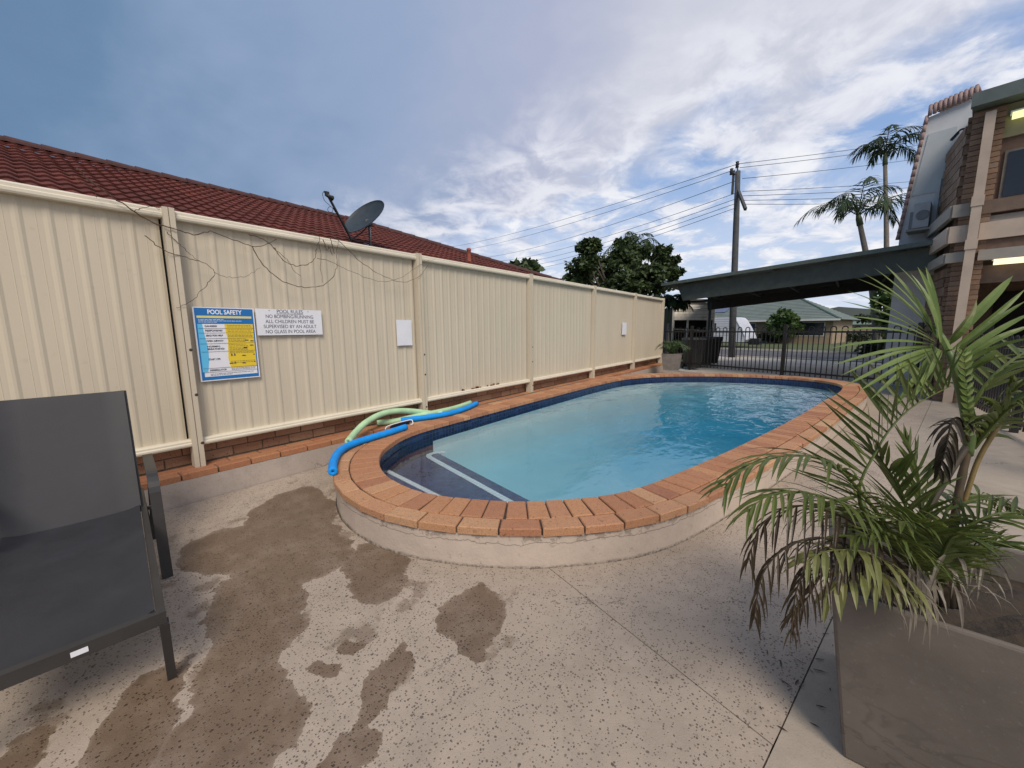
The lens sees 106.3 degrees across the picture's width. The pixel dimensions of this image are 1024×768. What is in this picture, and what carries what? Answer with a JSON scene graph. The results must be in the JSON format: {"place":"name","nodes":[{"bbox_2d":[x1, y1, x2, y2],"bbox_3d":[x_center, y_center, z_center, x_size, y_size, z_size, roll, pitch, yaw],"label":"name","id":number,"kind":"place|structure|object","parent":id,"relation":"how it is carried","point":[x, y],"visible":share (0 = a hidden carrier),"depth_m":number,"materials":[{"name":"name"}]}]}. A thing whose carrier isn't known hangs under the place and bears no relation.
{"place":"outdoors","nodes":[
{"label":"outdoors","id":0,"kind":"place"},
{"bbox_2d":[0,0,1023,310],"label":"sky","id":1,"kind":"structure","parent":0,"point":[470,121],"materials":[{"name":"blue"}]},
{"bbox_2d":[336,402,931,767],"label":"joint bed","id":2,"kind":"object","parent":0,"point":[773,745],"visible":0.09,"depth_m":1.53,"materials":[{"name":"concrete"}]},
{"bbox_2d":[0,465,771,767],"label":"concrete slab","id":3,"kind":"structure","parent":2,"relation":"on","point":[284,657],"depth_m":1.54,"materials":[{"name":"beige concrete"}]},
{"bbox_2d":[0,390,176,690],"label":"sun lounger","id":4,"kind":"object","parent":3,"relation":"on","point":[75,583],"visible":1,"depth_m":1.99,"materials":[{"name":"fabric"}]},
{"bbox_2d":[549,370,931,744],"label":"concrete slab","id":5,"kind":"structure","parent":2,"relation":"on","point":[683,608],"depth_m":1.95,"materials":[{"name":"beige concrete"}]},
{"bbox_2d":[171,485,888,731],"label":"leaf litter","id":6,"kind":"object","parent":5,"relation":"on","point":[777,677],"visible":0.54,"depth_m":1.50,"materials":[{"name":"brown plant"}]},
{"bbox_2d":[333,373,867,568],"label":"swimming pool","id":7,"kind":"structure","parent":5,"relation":"in","point":[572,475],"depth_m":4.32,"materials":[{"name":"liquid"}]},
{"bbox_2d":[328,424,407,475],"bbox_3d":[-1.431,0.585,3.695,0.318,0.067,1.428,1,8,8],"label":"pool noodle","id":8,"kind":"object","parent":7,"relation":"on","point":[335,457],"visible":1,"depth_m":3.72,"materials":[{"name":"blue plastic"}]},
{"bbox_2d":[345,408,442,442],"bbox_3d":[-1.373,0.411,4.447,0.318,0.200,1.532,4,9,27],"label":"pool noodle","id":9,"kind":"object","parent":7,"relation":"on","point":[358,429],"visible":0.82,"depth_m":4.38,"materials":[{"name":"green plastic"}]},
{"bbox_2d":[385,419,412,429],"bbox_3d":[-1.319,0.475,4.493,0.115,0.068,0.369,6,10,38],"label":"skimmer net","id":10,"kind":"object","parent":7,"relation":"on","point":[399,423],"visible":1,"depth_m":4.53,"materials":[{"name":"white plastic"}]},
{"bbox_2d":[401,401,478,421],"bbox_3d":[-0.881,0.374,5.151,0.262,0.067,1.403,6,10,38],"label":"pool noodle","id":11,"kind":"object","parent":7,"relation":"on","point":[443,414],"visible":0.91,"depth_m":4.93,"materials":[{"name":"blue plastic"}]},
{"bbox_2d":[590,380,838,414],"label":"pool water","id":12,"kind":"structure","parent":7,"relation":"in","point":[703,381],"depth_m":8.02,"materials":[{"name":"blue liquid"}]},
{"bbox_2d":[661,353,682,369],"bbox_3d":[4.563,-0.642,10.969,0.520,0.460,0.520,4,9,27],"label":"planter","id":13,"kind":"object","parent":5,"relation":"on","point":[671,361],"visible":0.99,"depth_m":10.77,"materials":[{"name":"concrete"}]},
{"bbox_2d":[656,338,689,353],"bbox_3d":[4.594,-1.036,10.935,1.020,0.540,0.948,1,8,11],"label":"potted plant","id":14,"kind":"object","parent":13,"relation":"on","point":[672,347],"visible":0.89,"depth_m":10.83,"materials":[{"name":"green plant"}]},
{"bbox_2d":[765,400,1023,767],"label":"concrete slab","id":15,"kind":"structure","parent":2,"relation":"on","point":[803,742],"depth_m":1.62,"materials":[{"name":"beige concrete"}]},
{"bbox_2d":[828,510,1023,767],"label":"planter","id":16,"kind":"object","parent":15,"relation":"on","point":[955,699],"visible":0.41,"depth_m":1.08,"materials":[{"name":"concrete"}]},
{"bbox_2d":[698,266,1023,651],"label":"potted palm","id":17,"kind":"object","parent":16,"relation":"in","point":[937,555],"visible":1,"depth_m":0.99,"materials":[{"name":"plant"}]},
{"bbox_2d":[963,330,1023,432],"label":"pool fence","id":18,"kind":"object","parent":15,"relation":"on","point":[979,386],"visible":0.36,"depth_m":5.48,"materials":[{"name":"black metal"}]},
{"bbox_2d":[721,341,861,351],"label":"grass verge","id":19,"kind":"object","parent":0,"point":[820,347],"depth_m":28.10,"materials":[{"name":"green plant"}]},
{"bbox_2d":[714,317,766,344],"bbox_3d":[15.759,-3.919,29.131,2.250,2.196,6.311,-7,10,-40],"label":"caravan","id":20,"kind":"object","parent":19,"relation":"on","point":[721,323],"visible":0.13,"depth_m":27.73,"materials":[{"name":"white metal"}]},
{"bbox_2d":[756,333,781,342],"bbox_3d":[23.674,-4.178,34.991,3.239,1.151,1.364,0,8,3],"label":"hedge","id":21,"kind":"object","parent":19,"relation":"on","point":[767,337],"visible":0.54,"depth_m":34.83,"materials":[{"name":"green plant"}]},
{"bbox_2d":[794,175,906,339],"bbox_3d":[18.470,-6.170,20.898,5.605,8.843,5.267,6,10,38],"label":"palm tree","id":22,"kind":"object","parent":19,"relation":"on","point":[843,205],"visible":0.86,"depth_m":20.34,"materials":[{"name":"green plant"}]},
{"bbox_2d":[846,333,871,341],"bbox_3d":[32.159,-4.411,36.009,3.348,1.130,1.333,0,8,1],"label":"hedge","id":23,"kind":"object","parent":19,"relation":"on","point":[856,337],"visible":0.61,"depth_m":35.77,"materials":[{"name":"green plant"}]},
{"bbox_2d":[854,342,885,354],"bbox_3d":[19.243,-1.597,20.002,2.496,1.494,1.403,0,8,2],"label":"hedge","id":24,"kind":"object","parent":19,"relation":"on","point":[874,347],"visible":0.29,"depth_m":19.90,"materials":[{"name":"green plant"}]},
{"bbox_2d":[847,124,922,337],"bbox_3d":[21.547,-8.239,22.762,3.611,12.350,3.650,6,10,38],"label":"palm tree","id":25,"kind":"object","parent":19,"relation":"on","point":[877,150],"visible":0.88,"depth_m":21.92,"materials":[{"name":"green plant"}]},
{"bbox_2d":[719,356,881,364],"bbox_3d":[14.716,-0.596,13.233,1.400,0.001,15.000,-7,10,-40],"label":"driveway apron","id":26,"kind":"object","parent":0,"point":[802,360],"depth_m":16.16,"materials":[{"name":"concrete"}]},
{"bbox_2d":[728,161,746,356],"bbox_3d":[10.489,-5.917,18.265,0.520,9.305,1.621,2,8,14],"label":"power pole","id":27,"kind":"object","parent":26,"relation":"on","point":[738,197],"visible":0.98,"depth_m":18.19,"materials":[{"name":"grey wood"}]},
{"bbox_2d":[453,164,735,246],"bbox_3d":[0.268,-14.919,36.601,0.024,3.990,42.997,-5,9,-28],"label":"power line","id":28,"kind":"object","parent":27,"relation":"attached to","point":[622,201],"visible":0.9,"depth_m":23.75,"materials":[{"name":"black rubber"}]},
{"bbox_2d":[473,171,729,248],"bbox_3d":[0.849,-14.492,36.601,0.024,3.732,42.227,-5,9,-27],"label":"power line","id":29,"kind":"object","parent":27,"relation":"attached to","point":[618,208],"visible":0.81,"depth_m":24.70,"materials":[{"name":"black rubber"}]},
{"bbox_2d":[491,181,734,256],"bbox_3d":[3.612,-13.058,34.101,0.024,2.508,35.292,-4,9,-23],"label":"power line","id":30,"kind":"object","parent":27,"relation":"attached to","point":[630,218],"visible":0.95,"depth_m":24.13,"materials":[{"name":"black rubber"}]},
{"bbox_2d":[504,193,734,260],"bbox_3d":[4.461,-12.520,34.101,0.024,2.569,34.691,-4,9,-20],"label":"power line","id":31,"kind":"object","parent":27,"relation":"attached to","point":[640,225],"visible":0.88,"depth_m":23.73,"materials":[{"name":"black rubber"}]},
{"bbox_2d":[539,199,734,259],"bbox_3d":[4.878,-12.133,34.101,0.024,2.337,34.377,-3,9,-19],"label":"power line","id":32,"kind":"object","parent":27,"relation":"attached to","point":[661,224],"visible":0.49,"depth_m":21.74,"materials":[{"name":"black rubber"}]},
{"bbox_2d":[542,203,735,263],"bbox_3d":[5.294,-11.819,34.101,0.024,2.128,34.083,-3,8,-18],"label":"power line","id":33,"kind":"object","parent":27,"relation":"attached to","point":[663,228],"visible":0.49,"depth_m":22.34,"materials":[{"name":"black metal"}]},
{"bbox_2d":[547,208,734,266],"bbox_3d":[5.544,-11.504,34.101,0.024,1.922,33.904,-3,8,-17],"label":"power line","id":34,"kind":"object","parent":27,"relation":"attached to","point":[674,229],"visible":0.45,"depth_m":21.22,"materials":[{"name":"black metal"}]},
{"bbox_2d":[738,142,901,163],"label":"power line","id":35,"kind":"object","parent":27,"relation":"attached to","point":[797,156],"visible":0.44,"depth_m":20.67,"materials":[{"name":"black rubber"}]},
{"bbox_2d":[744,188,897,195],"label":"power line","id":36,"kind":"object","parent":27,"relation":"attached to","point":[803,193],"visible":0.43,"depth_m":19.84,"materials":[{"name":"black rubber"}]},
{"bbox_2d":[742,182,901,191],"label":"power line","id":37,"kind":"object","parent":27,"relation":"attached to","point":[811,188],"visible":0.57,"depth_m":20.67,"materials":[{"name":"black rubber"}]},
{"bbox_2d":[744,195,902,200],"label":"power line","id":38,"kind":"object","parent":27,"relation":"attached to","point":[804,199],"visible":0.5,"depth_m":20.26,"materials":[{"name":"black rubber"}]},
{"bbox_2d":[742,160,906,178],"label":"power line","id":39,"kind":"object","parent":27,"relation":"attached to","point":[814,171],"visible":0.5,"depth_m":21.09,"materials":[{"name":"black rubber"}]},
{"bbox_2d":[740,145,916,167],"bbox_3d":[25.233,-16.006,26.099,33.706,8.955,0.024,-5,9,-30],"label":"power line","id":40,"kind":"object","parent":27,"relation":"attached to","point":[794,161],"visible":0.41,"depth_m":20.29,"materials":[{"name":"black rubber"}]},
{"bbox_2d":[719,349,882,360],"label":"road","id":41,"kind":"structure","parent":0,"point":[836,355],"depth_m":20.00,"materials":[{"name":"grey asphalt"}]},
{"bbox_2d":[602,231,659,262],"bbox_3d":[7.839,-6.077,25.625,3.834,7.492,3.581,4,9,29],"label":"palm tree","id":42,"kind":"object","parent":41,"relation":"on","point":[634,237],"visible":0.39,"depth_m":24.47,"materials":[{"name":"green plant"}]},
{"bbox_2d":[719,348,883,362],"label":"kerb","id":43,"kind":"structure","parent":41,"relation":"on","point":[800,351],"depth_m":20.92,"materials":[{"name":"concrete"}]},
{"bbox_2d":[868,288,892,338],"bbox_3d":[18.666,-3.556,18.663,2.272,4.264,4.036,6,10,38],"label":"street tree","id":44,"kind":"object","parent":41,"relation":"on","point":[884,297],"visible":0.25,"depth_m":18.33,"materials":[{"name":"green plant"}]},
{"bbox_2d":[666,358,1005,404],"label":"driveway","id":45,"kind":"structure","parent":0,"point":[877,385],"depth_m":12.65,"materials":[{"name":"concrete"}]},
{"bbox_2d":[663,299,714,359],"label":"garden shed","id":46,"kind":"structure","parent":45,"relation":"on","point":[697,317],"depth_m":15.47,"materials":[{"name":"beige metal"}]},
{"bbox_2d":[680,337,706,367],"bbox_3d":[6.112,-1.039,13.005,0.600,1.050,0.778,0,8,7],"label":"wheelie bin","id":47,"kind":"object","parent":45,"relation":"on","point":[694,358],"visible":0.7,"depth_m":12.71,"materials":[{"name":"plastic"}]},
{"bbox_2d":[694,337,714,365],"bbox_3d":[6.832,-1.157,13.796,0.600,1.050,0.778,0,8,7],"label":"wheelie bin","id":48,"kind":"object","parent":45,"relation":"on","point":[706,349],"visible":0.21,"depth_m":13.46,"materials":[{"name":"plastic"}]},
{"bbox_2d":[701,336,723,363],"bbox_3d":[7.520,-1.275,14.586,0.600,1.050,0.778,0,8,7],"label":"wheelie bin","id":49,"kind":"object","parent":45,"relation":"on","point":[716,349],"visible":0.24,"depth_m":14.27,"materials":[{"name":"plastic"}]},
{"bbox_2d":[661,240,937,335],"bbox_3d":[8.275,-1.953,12.175,6.282,3.255,6.746,6,10,38],"label":"carport","id":50,"kind":"object","parent":45,"relation":"on","point":[826,276],"visible":0.84,"depth_m":10.53,"materials":[{"name":"grey metal"}]},
{"bbox_2d":[666,322,994,389],"bbox_3d":[6.600,-0.805,9.573,0.065,1.340,6.782,-5,9,-27],"label":"pool fence","id":51,"kind":"object","parent":45,"relation":"on","point":[785,331],"visible":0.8,"depth_m":9.30,"materials":[{"name":"black metal"}]},
{"bbox_2d":[881,78,1023,402],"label":"motel building","id":52,"kind":"structure","parent":45,"relation":"on","point":[976,165],"depth_m":6.74,"materials":[{"name":"brick"}]},
{"bbox_2d":[906,178,941,234],"bbox_3d":[8.765,-3.804,8.181,0.435,1.070,0.400,-7,10,-39],"label":"air conditioner","id":53,"kind":"object","parent":52,"relation":"attached to","point":[920,218],"visible":0.95,"depth_m":8.13,"materials":[{"name":"grey paint"}]},
{"bbox_2d":[950,128,964,140],"bbox_3d":[8.353,-4.671,7.180,0.050,0.178,0.209,-7,10,-39],"label":"wall lamp","id":54,"kind":"object","parent":52,"relation":"attached to","point":[954,136],"visible":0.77,"depth_m":7.19,"materials":[{"name":"black metal"}]},
{"bbox_2d":[985,290,1023,387],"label":"window","id":55,"kind":"structure","parent":52,"relation":"in","point":[1005,296],"depth_m":8.28,"materials":[{"name":"black glass"}]},
{"bbox_2d":[992,256,1023,264],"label":"fluorescent lamp","id":56,"kind":"object","parent":52,"relation":"attached to","point":[1012,260],"visible":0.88,"depth_m":6.32,"materials":[{"name":"white plastic"}]},
{"bbox_2d":[998,147,1023,197],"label":"window","id":57,"kind":"structure","parent":52,"relation":"in","point":[1012,179],"depth_m":6.28,"materials":[{"name":"grey glass"}]},
{"bbox_2d":[1010,108,1023,119],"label":"fluorescent lamp","id":58,"kind":"object","parent":52,"relation":"attached to","point":[1016,113],"visible":1,"depth_m":6.11,"materials":[{"name":"white glass"}]},
{"bbox_2d":[830,307,879,321],"bbox_3d":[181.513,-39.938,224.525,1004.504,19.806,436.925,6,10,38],"label":"hills","id":59,"kind":"structure","parent":0,"point":[849,311],"depth_m":311.34,"materials":[{"name":"green plant"}]},
{"label":"ground","id":60,"kind":"structure","parent":0,"visible":0},
{"bbox_2d":[0,135,562,280],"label":"neighbour house","id":61,"kind":"structure","parent":60,"relation":"on","point":[28,165],"depth_m":6.57,"materials":[{"name":"tile"}]},
{"bbox_2d":[322,191,383,245],"bbox_3d":[-2.848,-2.916,6.825,1.052,0.866,0.779,-6,10,-36],"label":"satellite dish","id":62,"kind":"object","parent":61,"relation":"attached to","point":[366,215],"visible":0.99,"depth_m":7.03,"materials":[{"name":"metal"}]},
{"bbox_2d":[139,363,664,516],"bbox_3d":[-0.456,0.441,6.152,0.475,0.351,17.250,6,10,38],"label":"brick ledge","id":63,"kind":"object","parent":60,"relation":"on","point":[184,485],"visible":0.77,"depth_m":3.49,"materials":[{"name":"concrete"}]},
{"bbox_2d":[0,180,664,467],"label":"boundary fence","id":64,"kind":"object","parent":63,"relation":"on","point":[96,293],"visible":0.99,"depth_m":3.55,"materials":[{"name":"beige metal"}]},
{"bbox_2d":[192,307,259,381],"bbox_3d":[-2.485,-0.351,3.361,0.015,0.623,0.441,6,10,38],"label":"pool safety sign","id":65,"kind":"object","parent":64,"relation":"attached to","point":[226,343],"visible":1,"depth_m":3.34,"materials":[{"name":"multicoloured plastic"}]},
{"bbox_2d":[63,168,433,307],"bbox_3d":[-1.971,-1.171,3.797,0.029,0.907,3.144,6,10,38],"label":"dead creeper","id":66,"kind":"object","parent":64,"relation":"attached to","point":[234,240],"visible":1,"depth_m":3.32,"materials":[{"name":"brown plant"}]},
{"bbox_2d":[255,308,322,334],"bbox_3d":[-2.155,-0.602,3.746,0.012,0.244,0.595,6,10,38],"label":"pool rules sign","id":67,"kind":"object","parent":64,"relation":"attached to","point":[285,322],"visible":1,"depth_m":3.72,"materials":[{"name":"white metal"}]},
{"bbox_2d":[396,320,411,345],"bbox_3d":[-1.338,-0.638,4.777,0.008,0.315,0.220,6,10,38],"label":"blank sign","id":68,"kind":"object","parent":64,"relation":"attached to","point":[404,331],"visible":1,"depth_m":4.77,"materials":[{"name":"white plastic"}]},
{"bbox_2d":[622,323,626,334],"bbox_3d":[2.954,-1.456,10.091,0.018,0.315,0.250,6,10,38],"label":"blank sign","id":69,"kind":"object","parent":64,"relation":"attached to","point":[624,327],"visible":1,"depth_m":10.07,"materials":[{"name":"white plastic"}]},
{"bbox_2d":[136,358,657,475],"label":"brick wall","id":70,"kind":"structure","parent":63,"relation":"on","point":[172,459],"depth_m":4.10,"materials":[{"name":"brown brick"}]},
{"bbox_2d":[377,400,471,425],"bbox_3d":[-1.048,0.370,5.121,0.261,0.089,1.609,6,10,38],"label":"pool noodle","id":71,"kind":"object","parent":63,"relation":"on","point":[387,421],"visible":0.67,"depth_m":4.88,"materials":[{"name":"green plastic"}]},
{"bbox_2d":[508,257,544,271],"bbox_3d":[0.572,-4.180,20.097,2.177,5.386,4.278,-1,8,-3],"label":"tree","id":72,"kind":"object","parent":60,"relation":"on","point":[531,264],"visible":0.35,"depth_m":19.29,"materials":[{"name":"green plant"}]},
{"bbox_2d":[560,236,686,296],"bbox_3d":[6.355,-5.177,22.340,7.226,6.642,4.718,1,8,8],"label":"broad tree","id":73,"kind":"object","parent":60,"relation":"on","point":[589,266],"visible":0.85,"depth_m":21.27,"materials":[{"name":"green plant"}]},
{"bbox_2d":[657,294,693,352],"bbox_3d":[5.655,-1.923,13.888,1.612,2.576,1.344,2,8,18],"label":"palm tree","id":74,"kind":"object","parent":60,"relation":"on","point":[673,303],"visible":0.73,"depth_m":13.47,"materials":[{"name":"green plant"}]},
{"bbox_2d":[764,307,806,340],"bbox_3d":[23.470,-5.044,33.000,2.903,3.320,3.717,6,10,38],"label":"garden bush","id":75,"kind":"object","parent":60,"relation":"on","point":[781,318],"visible":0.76,"depth_m":32.34,"materials":[{"name":"green plant"}]},
{"bbox_2d":[715,299,860,343],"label":"street house","id":76,"kind":"structure","parent":60,"relation":"on","point":[815,315],"depth_m":34.62,"materials":[{"name":"beige brick"}]},
{"bbox_2d":[750,323,755,330],"bbox_3d":[22.769,-5.201,36.582,0.762,1.200,0.152,6,10,38],"label":"window","id":77,"kind":"structure","parent":76,"relation":"in","point":[753,325],"depth_m":36.38,"materials":[{"name":"black glass"}]},
{"bbox_2d":[794,322,824,335],"bbox_3d":[25.523,-4.767,33.345,2.539,1.200,0.508,6,10,38],"label":"window","id":78,"kind":"structure","parent":76,"relation":"in","point":[817,325],"depth_m":32.94,"materials":[{"name":"black glass"}]},
{"bbox_2d":[852,321,871,330],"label":"distant house","id":79,"kind":"structure","parent":60,"relation":"on","point":[860,324],"depth_m":129.87,"materials":[{"name":"beige brick"}]},
{"bbox_2d":[854,313,881,323],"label":"hedge","id":80,"kind":"object","parent":60,"relation":"on","point":[863,320],"visible":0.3,"depth_m":89.60,"materials":[{"name":"green plant"}]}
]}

